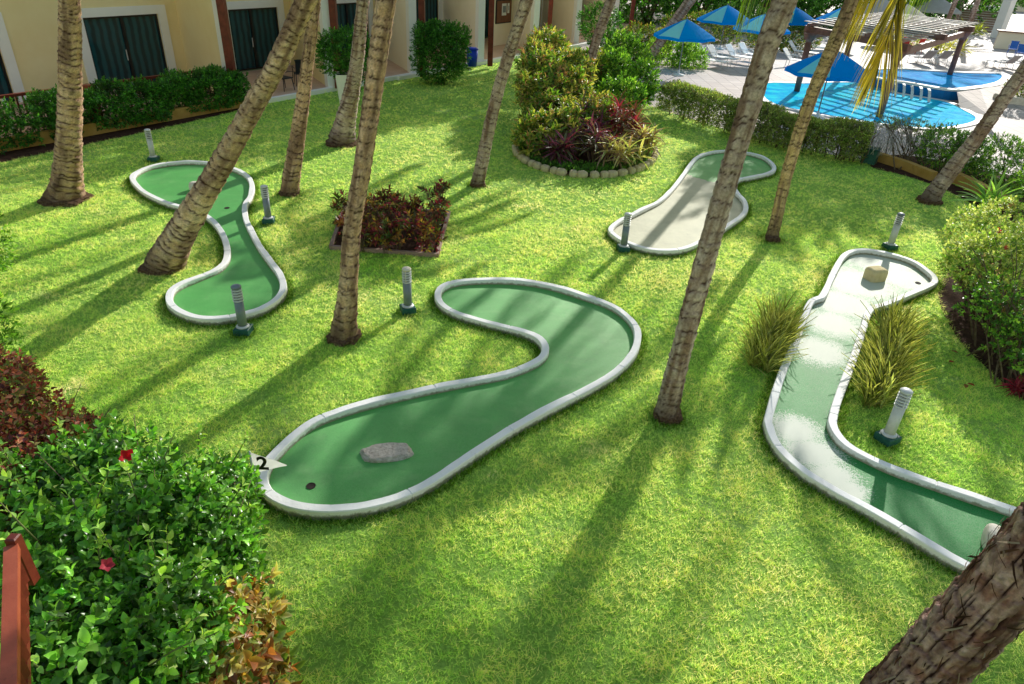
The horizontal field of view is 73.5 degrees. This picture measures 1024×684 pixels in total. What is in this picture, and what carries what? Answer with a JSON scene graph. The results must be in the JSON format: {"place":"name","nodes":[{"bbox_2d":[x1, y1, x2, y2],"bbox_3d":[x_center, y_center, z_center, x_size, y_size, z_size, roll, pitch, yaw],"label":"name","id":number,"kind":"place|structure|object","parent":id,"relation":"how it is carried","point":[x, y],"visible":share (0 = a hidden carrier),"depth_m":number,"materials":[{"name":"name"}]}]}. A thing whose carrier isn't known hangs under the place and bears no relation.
{"place":"outdoors","nodes":[
{"label":"outdoors","id":0,"kind":"place"},
{"bbox_2d":[0,533,39,683],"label":"wooden railing","id":1,"kind":"object","parent":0,"point":[20,573],"visible":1,"depth_m":3.57,"materials":[{"name":"orange wood"}]},
{"bbox_2d":[0,47,1023,683],"bbox_3d":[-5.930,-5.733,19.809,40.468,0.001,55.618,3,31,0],"label":"lawn","id":2,"kind":"structure","parent":0,"point":[482,575],"depth_m":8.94,"materials":[{"name":"plant"}]},
{"bbox_2d":[0,212,36,412],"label":"green shrub","id":3,"kind":"object","parent":2,"relation":"on","point":[11,333],"visible":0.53,"depth_m":9.11,"materials":[{"name":"green plant"}]},
{"bbox_2d":[0,342,121,543],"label":"copperleaf shrub","id":4,"kind":"object","parent":2,"relation":"on","point":[28,432],"visible":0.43,"depth_m":6.39,"materials":[{"name":"red plant"}]},
{"bbox_2d":[37,0,93,206],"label":"palm tree","id":5,"kind":"object","parent":2,"relation":"on","point":[65,186],"visible":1,"depth_m":13.94,"materials":[{"name":"brown plant"}]},
{"bbox_2d":[0,108,238,162],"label":"flower bed","id":6,"kind":"object","parent":2,"relation":"on","point":[24,152],"visible":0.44,"depth_m":19.41,"materials":[{"name":"soil"}]},
{"bbox_2d":[0,95,44,154],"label":"hedge","id":7,"kind":"object","parent":6,"relation":"on","point":[10,123],"visible":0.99,"depth_m":17.76,"materials":[{"name":"green plant"}]},
{"bbox_2d":[0,96,244,152],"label":"planter wall","id":8,"kind":"structure","parent":6,"relation":"on","point":[89,128],"depth_m":19.85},
{"bbox_2d":[24,63,250,140],"bbox_3d":[-11.033,-7.489,20.853,1.861,1.490,7.074,18,34,23],"label":"hedge","id":9,"kind":"object","parent":6,"relation":"on","point":[162,94],"visible":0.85,"depth_m":20.38,"materials":[{"name":"green plant"}]},
{"bbox_2d":[0,408,270,683],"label":"hibiscus shrub","id":10,"kind":"object","parent":2,"relation":"on","point":[117,570],"visible":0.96,"depth_m":4.81,"materials":[{"name":"green plant"}]},
{"bbox_2d":[129,160,287,325],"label":"mini golf lane","id":11,"kind":"structure","parent":2,"relation":"on","point":[249,265],"depth_m":12.65,"materials":[{"name":"carpet"}]},
{"bbox_2d":[117,561,305,683],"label":"croton","id":12,"kind":"object","parent":2,"relation":"on","point":[261,655],"visible":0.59,"depth_m":5.01,"materials":[{"name":"orange plant"}]},
{"bbox_2d":[137,0,317,275],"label":"palm tree","id":13,"kind":"object","parent":2,"relation":"on","point":[168,253],"visible":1,"depth_m":11.14,"materials":[{"name":"brown plant"}]},
{"bbox_2d":[230,284,253,336],"bbox_3d":[-4.080,-0.490,10.285,0.230,0.819,0.230,3,31,0],"label":"bollard lamp","id":14,"kind":"object","parent":2,"relation":"on","point":[243,327],"visible":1,"depth_m":10.27,"materials":[{"name":"grey metal"}]},
{"bbox_2d":[260,185,274,224],"bbox_3d":[-5.082,-2.850,14.194,0.230,0.819,0.230,-3,31,-10],"label":"bollard lamp","id":15,"kind":"object","parent":2,"relation":"on","point":[268,218],"visible":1,"depth_m":14.17,"materials":[{"name":"grey metal"}]},
{"bbox_2d":[249,451,286,490],"bbox_3d":[-2.585,1.431,7.344,0.381,0.640,0.022,3,31,0],"label":"number flag","id":16,"kind":"object","parent":2,"relation":"on","point":[265,463],"visible":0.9,"depth_m":7.26,"materials":[{"name":"white fabric"}]},
{"bbox_2d":[278,0,320,196],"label":"palm tree","id":17,"kind":"object","parent":2,"relation":"on","point":[291,176],"visible":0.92,"depth_m":14.99,"materials":[{"name":"brown plant"}]},
{"bbox_2d":[335,71,347,102],"bbox_3d":[-5.605,-8.535,23.405,0.760,1.200,0.760,-6,32,-15],"label":"tall planter","id":18,"kind":"object","parent":2,"relation":"on","point":[340,81],"visible":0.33,"depth_m":22.91,"materials":[{"name":"ceramic"}]},
{"bbox_2d":[315,23,370,91],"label":"potted shrub","id":19,"kind":"object","parent":18,"relation":"in","point":[327,49],"visible":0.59,"depth_m":22.49,"materials":[{"name":"green plant"}]},
{"bbox_2d":[325,0,369,147],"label":"palm tree","id":20,"kind":"object","parent":2,"relation":"on","point":[342,133],"visible":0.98,"depth_m":19.02,"materials":[{"name":"brown plant"}]},
{"bbox_2d":[326,0,395,346],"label":"palm tree","id":21,"kind":"object","parent":2,"relation":"on","point":[345,330],"visible":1,"depth_m":9.13,"materials":[{"name":"brown plant"}]},
{"bbox_2d":[334,210,444,252],"bbox_3d":[-2.599,-2.340,14.335,2.363,0.001,2.425,3,31,0],"label":"flower bed","id":22,"kind":"object","parent":2,"relation":"on","point":[410,245],"visible":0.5,"depth_m":13.86,"materials":[{"name":"soil"}]},
{"bbox_2d":[363,203,402,253],"bbox_3d":[-2.469,-2.081,13.048,0.735,0.911,0.712,14,32,18],"label":"croton","id":23,"kind":"object","parent":22,"relation":"on","point":[383,238],"visible":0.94,"depth_m":13.03,"materials":[{"name":"red plant"}]},
{"bbox_2d":[329,206,450,257],"bbox_3d":[-2.598,-2.353,14.327,2.432,0.090,2.495,3,31,0],"label":"bed edging","id":24,"kind":"object","parent":22,"relation":"on","point":[332,246],"visible":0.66,"depth_m":13.32,"materials":[{"name":"brown brick"}]},
{"bbox_2d":[383,193,408,232],"bbox_3d":[-2.369,-2.604,13.874,0.609,0.982,0.641,3,31,0],"label":"croton","id":25,"kind":"object","parent":22,"relation":"on","point":[397,201],"visible":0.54,"depth_m":13.71,"materials":[{"name":"red plant"}]},
{"bbox_2d":[379,206,413,249],"bbox_3d":[-2.236,-2.158,13.216,0.639,0.895,0.776,12,32,14],"label":"croton","id":26,"kind":"object","parent":22,"relation":"on","point":[397,218],"visible":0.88,"depth_m":13.11,"materials":[{"name":"red plant"}]},
{"bbox_2d":[397,205,434,242],"bbox_3d":[-1.845,-2.304,13.632,0.726,0.761,0.714,-21,38,-35],"label":"croton","id":27,"kind":"object","parent":22,"relation":"on","point":[415,222],"visible":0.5,"depth_m":13.61,"materials":[{"name":"red plant"}]},
{"bbox_2d":[414,210,447,252],"bbox_3d":[-1.567,-2.036,13.181,0.673,0.895,0.865,3,31,0],"label":"croton","id":28,"kind":"object","parent":22,"relation":"on","point":[427,244],"visible":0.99,"depth_m":13.15,"materials":[{"name":"red plant"}]},
{"bbox_2d":[417,177,451,214],"bbox_3d":[-1.683,-3.174,14.930,0.791,0.954,0.647,3,31,0],"label":"croton","id":29,"kind":"object","parent":22,"relation":"on","point":[442,187],"visible":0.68,"depth_m":14.81,"materials":[{"name":"red plant"}]},
{"bbox_2d":[421,185,450,226],"bbox_3d":[-1.590,-2.760,14.207,0.662,0.984,0.635,8,31,9],"label":"croton","id":30,"kind":"object","parent":22,"relation":"on","point":[439,210],"visible":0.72,"depth_m":14.16,"materials":[{"name":"red plant"}]},
{"bbox_2d":[399,266,416,315],"bbox_3d":[-1.697,-0.843,11.114,0.230,0.809,0.230,-9,33,-20],"label":"bollard lamp","id":31,"kind":"object","parent":2,"relation":"on","point":[407,306],"visible":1,"depth_m":11.10,"materials":[{"name":"grey metal"}]},
{"bbox_2d":[408,17,471,84],"bbox_3d":[-2.901,-11.809,28.004,2.610,2.613,1.999,3,31,0],"label":"trimmed shrub","id":32,"kind":"object","parent":2,"relation":"on","point":[438,32],"visible":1,"depth_m":27.56,"materials":[{"name":"green plant"}]},
{"bbox_2d":[258,277,640,520],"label":"mini golf lane","id":33,"kind":"structure","parent":2,"relation":"on","point":[588,345],"depth_m":8.96,"materials":[{"name":"carpet"}]},
{"bbox_2d":[360,442,413,462],"bbox_3d":[-1.486,1.335,8.183,0.642,0.132,0.317,-4,31,-12],"label":"rock","id":34,"kind":"object","parent":33,"relation":"on","point":[386,452],"visible":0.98,"depth_m":8.12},
{"bbox_2d":[470,0,532,187],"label":"palm tree","id":35,"kind":"object","parent":2,"relation":"on","point":[497,92],"visible":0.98,"depth_m":15.95,"materials":[{"name":"brown plant"}]},
{"bbox_2d":[123,153,1018,576],"bbox_3d":[0.420,-1.937,13.886,21.276,0.082,16.946,3,31,0],"label":"grass fringe","id":36,"kind":"object","parent":2,"relation":"on","point":[599,393],"depth_m":10.14,"materials":[{"name":"plant"}]},
{"bbox_2d":[519,133,648,176],"bbox_3d":[2.200,-5.810,20.654,4.196,0.001,5.635,3,31,0],"label":"flower bed","id":37,"kind":"object","parent":2,"relation":"on","point":[584,157],"visible":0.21,"depth_m":19.69,"materials":[{"name":"soil"}]},
{"bbox_2d":[532,125,585,167],"bbox_3d":[1.266,-5.401,18.897,1.558,1.262,1.654,3,31,0],"label":"cordyline","id":38,"kind":"object","parent":37,"relation":"on","point":[564,146],"visible":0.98,"depth_m":18.68,"materials":[{"name":"red plant"}]},
{"bbox_2d":[508,22,619,159],"bbox_3d":[1.655,-8.333,22.484,3.608,3.126,9.619,3,31,0],"label":"croton","id":39,"kind":"object","parent":37,"relation":"on","point":[556,74],"visible":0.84,"depth_m":21.03,"materials":[{"name":"green plant"}]},
{"bbox_2d":[518,125,652,172],"bbox_3d":[2.197,-5.901,20.593,4.178,0.286,5.505,3,31,0],"label":"ground cover","id":40,"kind":"object","parent":37,"relation":"on","point":[590,167],"visible":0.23,"depth_m":18.75,"materials":[{"name":"green plant"}]},
{"bbox_2d":[569,89,621,149],"bbox_3d":[2.353,-6.483,20.190,1.611,1.689,1.430,25,37,32],"label":"cordyline","id":41,"kind":"object","parent":37,"relation":"on","point":[600,115],"visible":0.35,"depth_m":19.94,"materials":[{"name":"red plant"}]},
{"bbox_2d":[576,111,626,164],"bbox_3d":[2.489,-5.590,19.005,1.574,1.373,1.708,3,31,0],"label":"cordyline","id":42,"kind":"object","parent":37,"relation":"on","point":[596,138],"visible":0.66,"depth_m":18.84,"materials":[{"name":"red plant"}]},
{"bbox_2d":[593,89,637,146],"bbox_3d":[3.051,-6.550,20.300,1.805,1.762,1.528,-23,39,-37],"label":"cordyline","id":43,"kind":"object","parent":37,"relation":"on","point":[619,112],"visible":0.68,"depth_m":20.11,"materials":[{"name":"red plant"}]},
{"bbox_2d":[591,132,656,169],"bbox_3d":[2.955,-5.211,18.838,1.898,1.269,1.637,-15,35,-28],"label":"dracaena","id":44,"kind":"object","parent":37,"relation":"on","point":[620,155],"visible":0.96,"depth_m":18.57,"materials":[{"name":"yellow plant"}]},
{"bbox_2d":[611,97,652,150],"bbox_3d":[3.435,-6.315,20.125,1.370,1.570,1.620,3,31,0],"label":"cordyline","id":45,"kind":"object","parent":37,"relation":"on","point":[637,119],"visible":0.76,"depth_m":20.07,"materials":[{"name":"red plant"}]},
{"bbox_2d":[622,116,670,158],"bbox_3d":[3.780,-5.818,19.685,1.591,1.283,1.572,3,31,0],"label":"dracaena","id":46,"kind":"object","parent":37,"relation":"on","point":[648,142],"visible":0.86,"depth_m":19.49,"materials":[{"name":"green plant"}]},
{"bbox_2d":[512,132,658,178],"bbox_3d":[2.202,-5.852,20.625,4.417,0.230,5.858,3,31,0],"label":"stone edging","id":47,"kind":"object","parent":2,"relation":"on","point":[537,165],"visible":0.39,"depth_m":18.45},
{"bbox_2d":[587,0,615,88],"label":"palm tree","id":48,"kind":"object","parent":2,"relation":"on","point":[604,17],"visible":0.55,"depth_m":23.23,"materials":[{"name":"brown plant"}]},
{"bbox_2d":[616,212,631,252],"bbox_3d":[2.284,-2.209,13.789,0.230,0.819,0.230,0,31,-5],"label":"bollard lamp","id":49,"kind":"object","parent":2,"relation":"on","point":[622,246],"visible":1,"depth_m":13.77,"materials":[{"name":"grey metal"}]},
{"bbox_2d":[593,28,662,124],"bbox_3d":[4.067,-9.532,24.524,2.871,2.725,6.047,3,31,0],"label":"green shrub","id":50,"kind":"object","parent":2,"relation":"on","point":[623,69],"visible":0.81,"depth_m":24.36,"materials":[{"name":"green plant"}]},
{"bbox_2d":[607,150,775,256],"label":"mini golf lane","id":51,"kind":"structure","parent":2,"relation":"on","point":[670,221],"depth_m":16.12,"materials":[{"name":"carpet"}]},
{"bbox_2d":[654,79,739,131],"bbox_3d":[6.652,-8.457,24.365,1.309,1.257,3.808,-15,35,-27],"label":"hedge","id":52,"kind":"object","parent":2,"relation":"on","point":[679,88],"visible":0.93,"depth_m":24.07,"materials":[{"name":"green plant"}]},
{"bbox_2d":[653,0,797,424],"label":"palm tree","id":53,"kind":"object","parent":2,"relation":"on","point":[776,21],"visible":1,"depth_m":7.57,"materials":[{"name":"brown plant"}]},
{"bbox_2d":[723,99,807,147],"bbox_3d":[8.280,-7.094,22.195,1.265,1.266,2.876,-18,37,-32],"label":"hedge","id":54,"kind":"object","parent":2,"relation":"on","point":[776,116],"visible":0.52,"depth_m":21.71,"materials":[{"name":"green plant"}]},
{"bbox_2d":[729,286,817,377],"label":"variegated grass","id":55,"kind":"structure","parent":2,"relation":"on","point":[774,337],"depth_m":10.50,"materials":[{"name":"green plant"}]},
{"bbox_2d":[734,0,931,243],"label":"palm tree","id":56,"kind":"object","parent":2,"relation":"on","point":[850,10],"visible":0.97,"depth_m":14.31,"materials":[{"name":"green plant"}]},
{"bbox_2d":[800,116,877,163],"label":"hedge","id":57,"kind":"object","parent":2,"relation":"on","point":[862,133],"visible":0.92,"depth_m":20.60,"materials":[{"name":"green plant"}]},
{"bbox_2d":[762,248,1015,573],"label":"mini golf lane","id":58,"kind":"structure","parent":2,"relation":"on","point":[942,522],"depth_m":8.81,"materials":[{"name":"carpet"}]},
{"bbox_2d":[863,266,887,282],"bbox_3d":[7.023,-1.299,13.255,0.379,0.301,0.303,-6,32,-15],"label":"rock","id":59,"kind":"object","parent":58,"relation":"on","point":[874,274],"visible":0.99,"depth_m":13.14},
{"bbox_2d":[840,292,937,408],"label":"variegated grass","id":60,"kind":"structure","parent":2,"relation":"on","point":[887,373],"depth_m":9.96,"materials":[{"name":"green plant"}]},
{"bbox_2d":[873,387,912,446],"bbox_3d":[4.877,0.934,8.702,0.230,0.819,0.230,-12,34,-24],"label":"bollard lamp","id":61,"kind":"object","parent":2,"relation":"on","point":[888,436],"visible":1,"depth_m":8.70,"materials":[{"name":"grey metal"}]},
{"bbox_2d":[881,212,904,250],"bbox_3d":[8.149,-2.358,14.585,0.230,0.819,0.230,-6,32,-15],"label":"bollard lamp","id":62,"kind":"object","parent":2,"relation":"on","point":[890,243],"visible":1,"depth_m":14.57,"materials":[{"name":"grey metal"}]},
{"bbox_2d":[860,492,1023,683],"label":"palm tree","id":63,"kind":"object","parent":2,"relation":"on","point":[967,627],"visible":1,"depth_m":3.66,"materials":[{"name":"brown plant"}]},
{"bbox_2d":[870,155,1023,229],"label":"flower bed","id":64,"kind":"object","parent":2,"relation":"on","point":[953,188],"visible":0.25,"depth_m":19.85,"materials":[{"name":"soil"}]},
{"bbox_2d":[877,152,937,180],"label":"planter wall","id":65,"kind":"structure","parent":64,"relation":"on","point":[921,171],"depth_m":20.14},
{"bbox_2d":[855,108,961,169],"bbox_3d":[11.959,-6.226,20.948,3.196,1.410,2.619,3,31,0],"label":"twiggy shrub","id":66,"kind":"object","parent":64,"relation":"on","point":[892,135],"visible":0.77,"depth_m":20.80,"materials":[{"name":"green plant"}]},
{"bbox_2d":[911,121,995,174],"bbox_3d":[12.950,-5.689,20.155,2.090,1.454,1.894,3,31,0],"label":"green shrub","id":67,"kind":"object","parent":64,"relation":"on","point":[953,142],"visible":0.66,"depth_m":19.90,"materials":[{"name":"green plant"}]},
{"bbox_2d":[948,166,1023,209],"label":"spider lily","id":68,"kind":"object","parent":64,"relation":"on","point":[995,189],"visible":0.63,"depth_m":17.66,"materials":[{"name":"green plant"}]},
{"bbox_2d":[953,172,1018,210],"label":"planter wall","id":69,"kind":"structure","parent":64,"relation":"on","point":[961,177],"depth_m":18.74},
{"bbox_2d":[960,132,1023,202],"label":"green shrub","id":70,"kind":"object","parent":64,"relation":"on","point":[1019,145],"visible":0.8,"depth_m":18.81,"materials":[{"name":"green plant"}]},
{"bbox_2d":[915,59,1023,205],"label":"palm tree","id":71,"kind":"object","parent":2,"relation":"on","point":[939,185],"visible":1,"depth_m":16.91,"materials":[{"name":"brown plant"}]},
{"bbox_2d":[938,259,1023,398],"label":"flower bed","id":72,"kind":"object","parent":2,"relation":"on","point":[950,298],"visible":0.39,"depth_m":11.89,"materials":[{"name":"soil"}]},
{"bbox_2d":[930,192,1023,358],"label":"variegated shrub","id":73,"kind":"object","parent":72,"relation":"on","point":[980,242],"visible":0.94,"depth_m":11.58,"materials":[{"name":"green plant"}]},
{"bbox_2d":[951,261,1023,386],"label":"green shrub","id":74,"kind":"object","parent":72,"relation":"on","point":[1001,329],"visible":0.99,"depth_m":10.38,"materials":[{"name":"green plant"}]},
{"bbox_2d":[240,2,830,154],"bbox_3d":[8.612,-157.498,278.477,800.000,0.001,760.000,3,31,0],"label":"ground","id":75,"kind":"structure","parent":0,"point":[636,12],"depth_m":56.72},
{"bbox_2d":[0,0,660,137],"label":"hotel building","id":76,"kind":"structure","parent":75,"relation":"on","point":[125,39],"depth_m":25.05,"materials":[{"name":"beige paint"}]},
{"bbox_2d":[0,53,14,103],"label":"sliding door","id":77,"kind":"structure","parent":76,"relation":"in","point":[5,87],"depth_m":21.51,"materials":[{"name":"glass"}]},
{"bbox_2d":[0,71,214,133],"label":"terrace railing","id":78,"kind":"object","parent":76,"relation":"on","point":[21,94],"visible":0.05,"depth_m":18.95,"materials":[{"name":"red wood"}]},
{"bbox_2d":[83,14,167,83],"bbox_3d":[-13.608,-10.304,24.303,0.130,2.300,2.700,20,35,27],"label":"sliding door","id":79,"kind":"structure","parent":76,"relation":"in","point":[121,47],"depth_m":24.21,"materials":[{"name":"glass"}]},
{"bbox_2d":[228,7,278,70],"bbox_3d":[-10.663,-12.483,28.270,0.130,2.300,2.700,20,35,27],"label":"sliding door","id":80,"kind":"structure","parent":76,"relation":"in","point":[254,31],"depth_m":28.27,"materials":[{"name":"glass"}]},
{"bbox_2d":[337,3,368,56],"bbox_3d":[-7.718,-14.662,32.237,0.130,2.300,2.700,20,35,27],"label":"sliding door","id":81,"kind":"structure","parent":76,"relation":"in","point":[346,12],"depth_m":31.93,"materials":[{"name":"glass"}]},
{"bbox_2d":[416,0,437,45],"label":"sliding door","id":82,"kind":"structure","parent":76,"relation":"in","point":[431,6],"depth_m":36.47,"materials":[{"name":"glass"}]},
{"bbox_2d":[581,0,1023,174],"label":"pool deck","id":83,"kind":"structure","parent":0,"point":[725,79],"depth_m":39.46,"materials":[{"name":"concrete"}]},
{"bbox_2d":[576,0,624,47],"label":"trimmed shrub","id":84,"kind":"object","parent":83,"relation":"on","point":[586,31],"visible":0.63,"depth_m":38.10,"materials":[{"name":"green plant"}]},
{"bbox_2d":[619,20,675,56],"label":"shrub","id":85,"kind":"object","parent":83,"relation":"on","point":[649,31],"visible":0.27,"depth_m":38.43,"materials":[{"name":"green plant"}]},
{"bbox_2d":[618,0,699,26],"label":"background tree","id":86,"kind":"object","parent":83,"relation":"on","point":[647,14],"visible":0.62,"depth_m":52.91,"materials":[{"name":"green plant"}]},
{"bbox_2d":[647,0,695,63],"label":"palm tree","id":87,"kind":"object","parent":83,"relation":"on","point":[681,12],"visible":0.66,"depth_m":34.17,"materials":[{"name":"brown plant"}]},
{"bbox_2d":[643,36,709,69],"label":"shrub","id":88,"kind":"object","parent":83,"relation":"on","point":[693,54],"visible":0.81,"depth_m":35.01,"materials":[{"name":"green plant"}]},
{"bbox_2d":[653,17,714,76],"bbox_3d":[8.123,-14.064,32.672,2.754,2.600,2.754,29,39,36],"label":"pool umbrella","id":89,"kind":"object","parent":83,"relation":"on","point":[686,30],"visible":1,"depth_m":31.66,"materials":[{"name":"blue fabric"}]},
{"bbox_2d":[647,0,754,21],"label":"background tree","id":90,"kind":"object","parent":83,"relation":"on","point":[704,7],"visible":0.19,"depth_m":56.24,"materials":[{"name":"green plant"}]},
{"bbox_2d":[660,9,758,46],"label":"shrub","id":91,"kind":"object","parent":83,"relation":"on","point":[715,28],"visible":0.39,"depth_m":44.55,"materials":[{"name":"green plant"}]},
{"bbox_2d":[697,3,747,49],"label":"pool umbrella","id":92,"kind":"object","parent":83,"relation":"on","point":[726,15],"visible":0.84,"depth_m":40.94,"materials":[{"name":"blue fabric"}]},
{"bbox_2d":[733,12,790,63],"bbox_3d":[13.511,-16.558,37.398,2.849,2.600,2.849,2,31,-1],"label":"pool umbrella","id":93,"kind":"object","parent":83,"relation":"on","point":[751,25],"visible":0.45,"depth_m":36.48,"materials":[{"name":"blue fabric"}]},
{"bbox_2d":[707,0,829,30],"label":"background tree","id":94,"kind":"object","parent":83,"relation":"on","point":[816,4],"visible":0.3,"depth_m":53.95,"materials":[{"name":"green plant"}]},
{"bbox_2d":[745,14,822,52],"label":"shrub","id":95,"kind":"object","parent":83,"relation":"on","point":[798,32],"visible":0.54,"depth_m":42.84,"materials":[{"name":"green plant"}]},
{"bbox_2d":[786,5,816,49],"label":"pool umbrella","id":96,"kind":"object","parent":83,"relation":"on","point":[800,17],"visible":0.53,"depth_m":42.09,"materials":[{"name":"blue fabric"}]},
{"bbox_2d":[784,51,872,119],"bbox_3d":[11.724,-9.674,25.613,2.944,2.550,2.944,2,31,-3],"label":"pool umbrella","id":97,"kind":"object","parent":83,"relation":"on","point":[843,70],"visible":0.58,"depth_m":24.62,"materials":[{"name":"blue fabric"}]},
{"bbox_2d":[763,81,981,130],"bbox_3d":[14.985,-10.494,29.788,8.996,0.070,10.534,3,31,0],"label":"pool coping","id":98,"kind":"object","parent":83,"relation":"on","point":[976,120],"visible":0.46,"depth_m":27.58,"materials":[{"name":"white paint"}]},
{"bbox_2d":[794,12,978,116],"bbox_3d":[17.220,-13.271,31.897,5.219,2.877,14.923,25,37,33],"label":"pergola","id":99,"kind":"object","parent":83,"relation":"on","point":[937,36],"visible":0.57,"depth_m":29.93,"materials":[{"name":"brown wood"}]},
{"bbox_2d":[914,0,961,29],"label":"pool umbrella","id":100,"kind":"object","parent":83,"relation":"on","point":[939,6],"visible":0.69,"depth_m":58.67,"materials":[{"name":"fabric"}]},
{"bbox_2d":[869,67,1010,99],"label":"raised pool wall","id":101,"kind":"structure","parent":83,"relation":"on","point":[942,93],"depth_m":31.78,"materials":[{"name":"white tile"}]},
{"bbox_2d":[877,70,1001,87],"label":"pool water","id":102,"kind":"structure","parent":101,"relation":"in","point":[945,80],"depth_m":33.84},
{"bbox_2d":[906,0,1023,23],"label":"background tree","id":103,"kind":"object","parent":83,"relation":"on","point":[984,4],"visible":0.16,"depth_m":63.40,"materials":[{"name":"green plant"}]},
{"bbox_2d":[950,9,998,32],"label":"staircase","id":104,"kind":"structure","parent":83,"relation":"on","point":[989,21],"depth_m":63.81,"materials":[{"name":"concrete"}]},
{"bbox_2d":[957,84,1023,117],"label":"deck slope","id":105,"kind":"structure","parent":83,"relation":"on","point":[979,101],"depth_m":29.55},
{"bbox_2d":[990,0,1016,37],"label":"pillar","id":106,"kind":"structure","parent":83,"relation":"on","point":[1004,14],"depth_m":56.98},
{"bbox_2d":[993,29,1023,49],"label":"pool bar","id":107,"kind":"object","parent":83,"relation":"on","point":[1004,39],"visible":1,"depth_m":50.34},
{"bbox_2d":[764,82,975,127],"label":"pool water","id":108,"kind":"structure","parent":0,"point":[836,99],"depth_m":28.89,"materials":[{"name":"liquid"}]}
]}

